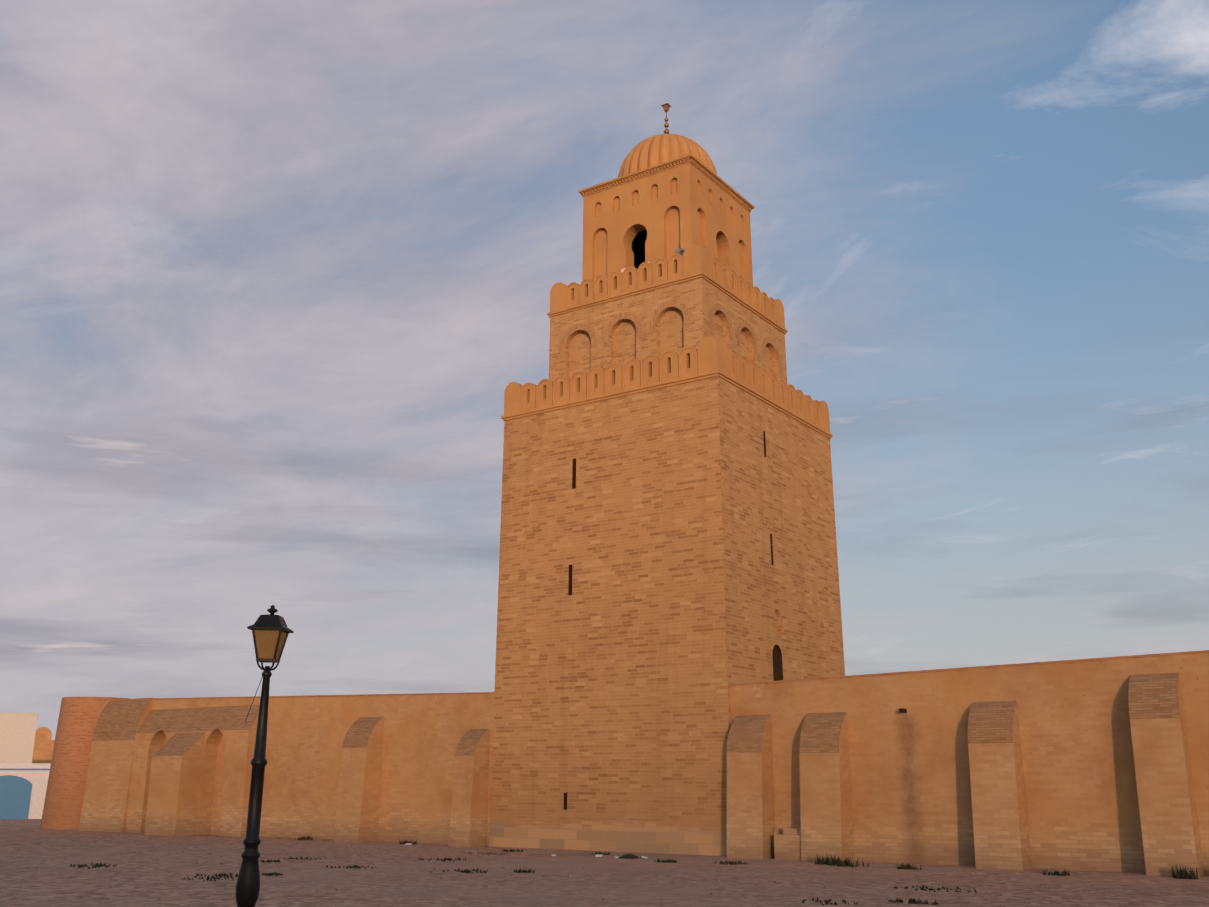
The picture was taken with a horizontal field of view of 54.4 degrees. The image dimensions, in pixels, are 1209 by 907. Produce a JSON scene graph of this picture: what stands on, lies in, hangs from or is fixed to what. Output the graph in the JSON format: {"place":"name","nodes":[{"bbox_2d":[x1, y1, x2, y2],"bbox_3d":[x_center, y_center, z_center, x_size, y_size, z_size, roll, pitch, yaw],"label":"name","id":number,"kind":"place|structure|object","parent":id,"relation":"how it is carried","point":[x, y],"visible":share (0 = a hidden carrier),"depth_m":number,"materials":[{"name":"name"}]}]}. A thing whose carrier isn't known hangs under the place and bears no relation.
{"place":"outdoors","nodes":[
{"label":"outdoors","id":0,"kind":"place"},
{"bbox_2d":[0,763,50,818],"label":"white house","id":1,"kind":"structure","parent":0,"point":[36,775],"depth_m":75.79,"materials":[{"name":"white paint"}]},
{"bbox_2d":[0,775,31,818],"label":"house door","id":2,"kind":"structure","parent":1,"relation":"in","point":[15,794],"depth_m":75.17,"materials":[{"name":"blue wood"}]},
{"bbox_2d":[32,727,54,762],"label":"town wall","id":3,"kind":"structure","parent":0,"point":[43,747],"depth_m":130.85,"materials":[{"name":"paint"}]},
{"bbox_2d":[126,705,259,836],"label":"porch wall","id":4,"kind":"structure","parent":0,"point":[233,728],"depth_m":55.60,"materials":[{"name":"paint"}]},
{"bbox_2d":[0,819,1208,906],"bbox_3d":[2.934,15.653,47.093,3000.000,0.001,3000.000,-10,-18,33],"label":"ground","id":5,"kind":"structure","parent":0,"point":[156,871],"depth_m":30.99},
{"bbox_2d":[0,712,38,762],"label":"cream house","id":6,"kind":"structure","parent":5,"relation":"on","point":[17,734],"depth_m":83.06,"materials":[{"name":"beige paint"}]},
{"bbox_2d":[40,697,128,829],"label":"corner tower wall","id":7,"kind":"structure","parent":5,"relation":"on","point":[66,784],"depth_m":61.32,"materials":[{"name":"orange brick"}]},
{"bbox_2d":[235,605,293,906],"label":"street lamp","id":8,"kind":"object","parent":5,"relation":"on","point":[271,631],"visible":1,"depth_m":18.86,"materials":[{"name":"metal"}]},
{"bbox_2d":[97,692,493,846],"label":"wall","id":9,"kind":"structure","parent":5,"relation":"on","point":[412,768],"depth_m":49.62,"materials":[{"name":"paint"}]},
{"bbox_2d":[79,698,205,835],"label":"buttress","id":10,"kind":"structure","parent":9,"relation":"attached to","point":[173,802],"depth_m":57.94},
{"bbox_2d":[405,843,647,857],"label":"litter","id":11,"kind":"object","parent":5,"relation":"on","point":[597,855],"visible":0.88,"depth_m":39.90,"materials":[{"name":"grey"}]},
{"bbox_2d":[0,843,1139,904],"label":"pebbles","id":12,"kind":"object","parent":5,"relation":"on","point":[673,882],"visible":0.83,"depth_m":31.85,"materials":[{"name":"stone"}]},
{"bbox_2d":[70,836,1197,904],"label":"weeds","id":13,"kind":"object","parent":5,"relation":"on","point":[1183,874],"visible":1,"depth_m":34.46,"materials":[{"name":"green plant"}]},
{"bbox_2d":[489,376,844,855],"bbox_3d":[2.934,7.308,49.387,10.700,17.310,10.700,-10,-18,33],"label":"minaret tier","id":14,"kind":"object","parent":5,"relation":"on","point":[668,566],"visible":0.96,"depth_m":45.19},
{"bbox_2d":[501,337,832,438],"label":"parapet","id":15,"kind":"structure","parent":14,"relation":"on","point":[709,357],"depth_m":47.70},
{"bbox_2d":[549,277,787,384],"bbox_3d":[2.934,-3.477,52.352,7.760,4.740,7.760,-10,-18,33],"label":"tower middle tier","id":16,"kind":"object","parent":14,"relation":"on","point":[699,298],"visible":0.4,"depth_m":49.72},
{"bbox_2d":[582,163,752,284],"bbox_3d":[2.934,-8.718,53.792,5.680,5.850,5.680,-10,-18,33],"label":"tower top tier","id":17,"kind":"object","parent":16,"relation":"on","point":[672,210],"visible":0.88,"depth_m":52.09,"materials":[{"name":"paint"}]},
{"bbox_2d":[622,248,684,272],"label":"loudspeakers","id":18,"kind":"object","parent":17,"relation":"attached to","point":[679,251],"visible":0.19,"depth_m":49.65,"materials":[{"name":"grey"}]},
{"bbox_2d":[578,153,754,211],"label":"cornice","id":19,"kind":"structure","parent":17,"relation":"attached to","point":[699,165],"depth_m":52.42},
{"bbox_2d":[618,134,716,176],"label":"dome","id":20,"kind":"structure","parent":17,"relation":"on","point":[652,151],"depth_m":53.28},
{"bbox_2d":[661,103,670,133],"bbox_3d":[2.934,-15.665,55.702,0.390,2.080,0.400,-10,-18,33],"label":"finial","id":21,"kind":"object","parent":20,"relation":"on","point":[666,106],"visible":0.67,"depth_m":55.72,"materials":[{"name":"gold metal"}]},
{"bbox_2d":[547,244,787,370],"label":"parapet","id":22,"kind":"structure","parent":16,"relation":"attached to","point":[694,261],"depth_m":50.02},
{"bbox_2d":[727,650,1208,877],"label":"wall","id":23,"kind":"structure","parent":5,"relation":"on","point":[1095,764],"depth_m":35.89,"materials":[{"name":"paint"}]},
{"bbox_2d":[0,0,1208,739],"label":"sky","id":24,"kind":"structure","parent":0,"point":[277,276],"materials":[{"name":"blue"}]}
]}

